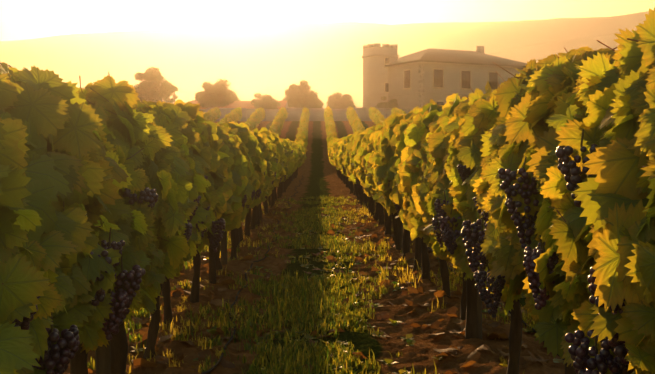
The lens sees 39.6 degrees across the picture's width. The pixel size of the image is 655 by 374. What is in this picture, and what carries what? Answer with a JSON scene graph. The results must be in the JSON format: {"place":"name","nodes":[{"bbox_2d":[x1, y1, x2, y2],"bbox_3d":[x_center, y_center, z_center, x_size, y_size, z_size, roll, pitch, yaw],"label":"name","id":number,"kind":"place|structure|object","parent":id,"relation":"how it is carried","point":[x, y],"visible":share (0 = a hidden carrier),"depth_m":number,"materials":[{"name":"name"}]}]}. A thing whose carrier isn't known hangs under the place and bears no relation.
{"place":"outdoors","nodes":[
{"label":"outdoors","id":0,"kind":"place"},
{"bbox_2d":[0,11,648,92],"bbox_3d":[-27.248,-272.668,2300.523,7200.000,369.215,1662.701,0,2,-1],"label":"hill ridge","id":1,"kind":"structure","parent":0,"point":[306,45],"depth_m":1847.73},
{"bbox_2d":[0,0,654,138],"label":"sky","id":2,"kind":"structure","parent":0,"point":[22,20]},
{"bbox_2d":[63,121,611,373],"bbox_3d":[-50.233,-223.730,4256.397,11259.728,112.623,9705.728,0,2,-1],"label":"ground","id":3,"kind":"structure","parent":0,"point":[318,172],"depth_m":7.21,"materials":[{"name":"soil"}]},
{"bbox_2d":[132,66,176,103],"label":"tree","id":4,"kind":"object","parent":3,"relation":"on","point":[150,74],"depth_m":108.51,"materials":[{"name":"green plant"}]},
{"bbox_2d":[169,84,177,101],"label":"tree","id":5,"kind":"object","parent":3,"relation":"on","point":[173,98],"depth_m":134.15,"materials":[{"name":"green plant"}]},
{"bbox_2d":[70,167,297,373],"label":"vine trunks","id":6,"kind":"object","parent":3,"relation":"on","point":[118,350],"visible":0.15,"depth_m":6.35,"materials":[{"name":"brown wood"}]},
{"bbox_2d":[203,107,221,121],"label":"vine leaves","id":7,"kind":"object","parent":3,"relation":"on","point":[214,114],"depth_m":79.16,"materials":[{"name":"plant"}]},
{"bbox_2d":[194,79,237,107],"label":"tree","id":8,"kind":"object","parent":3,"relation":"on","point":[217,98],"depth_m":106.36,"materials":[{"name":"green plant"}]},
{"bbox_2d":[216,107,242,124],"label":"vine leaves","id":9,"kind":"object","parent":3,"relation":"on","point":[236,114],"depth_m":75.96,"materials":[{"name":"plant"}]},
{"bbox_2d":[188,101,287,108],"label":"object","id":10,"kind":"structure","parent":3,"relation":"on","point":[250,106],"depth_m":114.16,"materials":[{"name":"stone"}]},
{"bbox_2d":[201,175,302,373],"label":"drip hose","id":11,"kind":"object","parent":3,"relation":"on","point":[221,356],"visible":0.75,"depth_m":7.37,"materials":[{"name":"grey"}]},
{"bbox_2d":[245,107,264,131],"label":"vine leaves","id":12,"kind":"object","parent":3,"relation":"on","point":[255,119],"depth_m":72.92,"materials":[{"name":"plant"}]},
{"bbox_2d":[251,93,281,108],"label":"tree","id":13,"kind":"object","parent":3,"relation":"on","point":[269,102],"depth_m":108.63,"materials":[{"name":"green plant"}]},
{"bbox_2d":[95,171,481,373],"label":"trellis posts","id":14,"kind":"object","parent":3,"relation":"on","point":[103,359],"visible":0.08,"depth_m":5.93,"materials":[{"name":"brown wood"}]},
{"bbox_2d":[282,80,318,107],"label":"tree","id":15,"kind":"object","parent":3,"relation":"on","point":[295,103],"depth_m":122.48,"materials":[{"name":"green plant"}]},
{"bbox_2d":[295,107,309,152],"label":"vine leaves","id":16,"kind":"object","parent":3,"relation":"on","point":[301,137],"depth_m":62.09,"materials":[{"name":"green plant"}]},
{"bbox_2d":[122,176,246,251],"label":"grapes","id":17,"kind":"object","parent":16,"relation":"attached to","point":[149,195],"visible":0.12,"depth_m":4.85,"materials":[{"name":"purple food"}]},
{"bbox_2d":[246,150,292,207],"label":"grapes","id":18,"kind":"object","parent":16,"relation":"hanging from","point":[254,193],"visible":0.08,"depth_m":10.03,"materials":[{"name":"purple food"}]},
{"bbox_2d":[68,205,551,373],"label":"fallen leaves","id":19,"kind":"object","parent":3,"relation":"on","point":[442,350],"visible":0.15,"depth_m":6.99,"materials":[{"name":"brown plant"}]},
{"bbox_2d":[296,99,323,107],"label":"tree","id":20,"kind":"object","parent":3,"relation":"on","point":[318,104],"depth_m":107.15,"materials":[{"name":"green plant"}]},
{"bbox_2d":[199,107,421,121],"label":"field","id":21,"kind":"structure","parent":3,"relation":"on","point":[317,114],"depth_m":91.45,"materials":[{"name":"soil"}]},
{"bbox_2d":[87,193,538,373],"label":"grass tufts","id":22,"kind":"object","parent":3,"relation":"on","point":[317,300],"visible":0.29,"depth_m":7.04,"materials":[{"name":"green plant"}]},
{"bbox_2d":[50,129,596,355],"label":"grape stems","id":23,"kind":"object","parent":3,"relation":"on","point":[541,243],"visible":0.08,"depth_m":2.96,"materials":[{"name":"plant"}]},
{"bbox_2d":[0,38,646,283],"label":"vine leaves","id":24,"kind":"object","parent":3,"relation":"on","point":[429,130],"depth_m":3.67,"materials":[{"name":"green plant"}]},
{"bbox_2d":[0,61,219,373],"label":"vine leaves","id":25,"kind":"object","parent":24,"relation":"attached to","point":[57,134],"visible":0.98,"depth_m":2.70,"materials":[{"name":"green plant"}]},
{"bbox_2d":[12,240,145,373],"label":"grapes","id":26,"kind":"object","parent":25,"relation":"hanging from","point":[64,349],"visible":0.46,"depth_m":2.78,"materials":[{"name":"purple food"}]},
{"bbox_2d":[9,67,212,283],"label":"vine leaves","id":27,"kind":"object","parent":24,"relation":"attached to","point":[165,110],"depth_m":5.04,"materials":[{"name":"green plant"}]},
{"bbox_2d":[170,99,278,261],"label":"vine leaves","id":28,"kind":"object","parent":24,"relation":"attached to","point":[243,160],"visible":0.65,"depth_m":7.54,"materials":[{"name":"green plant"}]},
{"bbox_2d":[259,127,306,186],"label":"vine leaves","id":29,"kind":"object","parent":24,"relation":"attached to","point":[294,160],"visible":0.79,"depth_m":19.42,"materials":[{"name":"green plant"}]},
{"bbox_2d":[328,126,372,190],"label":"vine leaves","id":30,"kind":"object","parent":24,"relation":"attached to","point":[342,152],"visible":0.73,"depth_m":19.62,"materials":[{"name":"green plant"}]},
{"bbox_2d":[355,93,467,246],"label":"vine leaves","id":31,"kind":"object","parent":24,"relation":"attached to","point":[393,151],"visible":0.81,"depth_m":8.03,"materials":[{"name":"green plant"}]},
{"bbox_2d":[419,58,609,261],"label":"vine leaves","id":32,"kind":"object","parent":24,"relation":"attached to","point":[433,127],"depth_m":5.88,"materials":[{"name":"green plant"}]},
{"bbox_2d":[418,7,654,373],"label":"vine leaves","id":33,"kind":"object","parent":24,"relation":"attached to","point":[606,230],"visible":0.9,"depth_m":2.74,"materials":[{"name":"green plant"}]},
{"bbox_2d":[324,106,337,165],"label":"vine leaves","id":34,"kind":"object","parent":3,"relation":"on","point":[331,133],"depth_m":64.77,"materials":[{"name":"plant"}]},
{"bbox_2d":[343,163,391,195],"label":"grapes","id":35,"kind":"object","parent":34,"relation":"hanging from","point":[358,184],"visible":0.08,"depth_m":14.40,"materials":[{"name":"food"}]},
{"bbox_2d":[394,164,505,317],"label":"grapes","id":36,"kind":"object","parent":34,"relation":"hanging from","point":[446,237],"visible":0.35,"depth_m":4.00,"materials":[{"name":"purple food"}]},
{"bbox_2d":[498,144,628,373],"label":"grapes","id":37,"kind":"object","parent":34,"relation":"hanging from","point":[572,173],"visible":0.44,"depth_m":2.51,"materials":[{"name":"purple food"}]},
{"bbox_2d":[326,92,355,108],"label":"tree","id":38,"kind":"object","parent":3,"relation":"on","point":[335,102],"depth_m":133.48,"materials":[{"name":"green plant"}]},
{"bbox_2d":[125,212,564,373],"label":"weeds","id":39,"kind":"object","parent":3,"relation":"on","point":[388,362],"visible":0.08,"depth_m":6.70,"materials":[{"name":"green plant"}]},
{"bbox_2d":[346,106,364,132],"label":"vine","id":40,"kind":"object","parent":3,"relation":"on","point":[355,120],"depth_m":70.91,"materials":[{"name":"plant"}]},
{"bbox_2d":[368,107,385,124],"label":"vine leaves","id":41,"kind":"object","parent":3,"relation":"on","point":[374,113],"depth_m":75.55,"materials":[{"name":"plant"}]},
{"bbox_2d":[375,96,397,108],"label":"tree","id":42,"kind":"object","parent":3,"relation":"on","point":[392,103],"depth_m":116.72,"materials":[{"name":"green plant"}]},
{"bbox_2d":[391,107,405,114],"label":"vine leaves","id":43,"kind":"object","parent":3,"relation":"on","point":[396,110],"depth_m":79.26,"materials":[{"name":"plant"}]},
{"bbox_2d":[362,43,526,108],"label":"farmhouse","id":44,"kind":"object","parent":3,"relation":"on","point":[461,65],"depth_m":116.62,"materials":[{"name":"stone"}]},
{"bbox_2d":[428,247,564,359],"bbox_3d":[1.195,0.332,22.654,0.185,0.115,44.401,0,2,-1],"label":"drip hose","id":45,"kind":"object","parent":3,"relation":"on","point":[500,303],"visible":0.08,"depth_m":6.92,"materials":[{"name":"grey"}]},
{"bbox_2d":[163,32,632,107],"bbox_3d":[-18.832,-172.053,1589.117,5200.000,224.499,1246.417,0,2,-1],"label":"hill ridge","id":46,"kind":"structure","parent":0,"point":[523,60],"depth_m":1370.94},
{"bbox_2d":[269,107,634,373],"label":"vine","id":47,"kind":"object","parent":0,"point":[469,314],"depth_m":7.43,"materials":[{"name":"brown wood"}]}
]}

